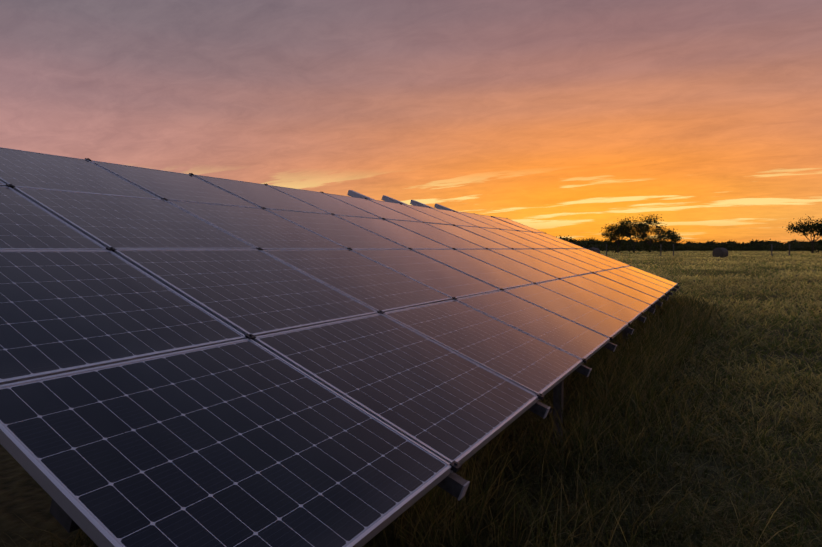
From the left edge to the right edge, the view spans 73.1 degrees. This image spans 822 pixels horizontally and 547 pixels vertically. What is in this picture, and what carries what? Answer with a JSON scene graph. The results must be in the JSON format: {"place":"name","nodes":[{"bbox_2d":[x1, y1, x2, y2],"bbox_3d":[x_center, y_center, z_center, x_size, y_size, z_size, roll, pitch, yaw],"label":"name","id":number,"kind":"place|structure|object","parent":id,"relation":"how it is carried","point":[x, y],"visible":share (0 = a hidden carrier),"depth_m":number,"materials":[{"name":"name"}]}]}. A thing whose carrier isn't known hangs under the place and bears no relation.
{"place":"outdoors","nodes":[
{"label":"outdoors","id":0,"kind":"place"},
{"bbox_2d":[0,249,821,546],"bbox_3d":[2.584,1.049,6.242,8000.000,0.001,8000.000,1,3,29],"label":"ground","id":1,"kind":"structure","parent":0,"point":[25,497],"depth_m":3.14,"materials":[{"name":"green plant"}]},
{"bbox_2d":[50,190,679,532],"bbox_3d":[0.712,0.073,7.314,4.448,2.653,12.063,1,3,29],"label":"panel support frame","id":2,"kind":"object","parent":1,"relation":"on","point":[454,484],"visible":0.04,"depth_m":3.61,"materials":[{"name":"metal"}]},
{"bbox_2d":[0,147,678,546],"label":"solar panels","id":3,"kind":"object","parent":2,"relation":"on","point":[190,359],"visible":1,"depth_m":2.35,"materials":[{"name":"black glass"}]},
{"bbox_2d":[588,248,599,253],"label":"hay bale","id":4,"kind":"object","parent":1,"relation":"on","point":[597,250],"visible":0.29,"depth_m":78.84,"materials":[{"name":"plant"}]},
{"bbox_2d":[556,214,821,252],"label":"trees","id":5,"kind":"object","parent":1,"relation":"on","point":[641,245],"materials":[{"name":"green plant"}]},
{"bbox_2d":[712,248,727,257],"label":"hay bale","id":6,"kind":"object","parent":1,"relation":"on","point":[719,252],"visible":0.77,"depth_m":76.49,"materials":[{"name":"plant"}]},
{"bbox_2d":[0,0,821,243],"label":"sky","id":7,"kind":"structure","parent":0,"point":[573,118],"materials":[{"name":"orange"}]}
]}

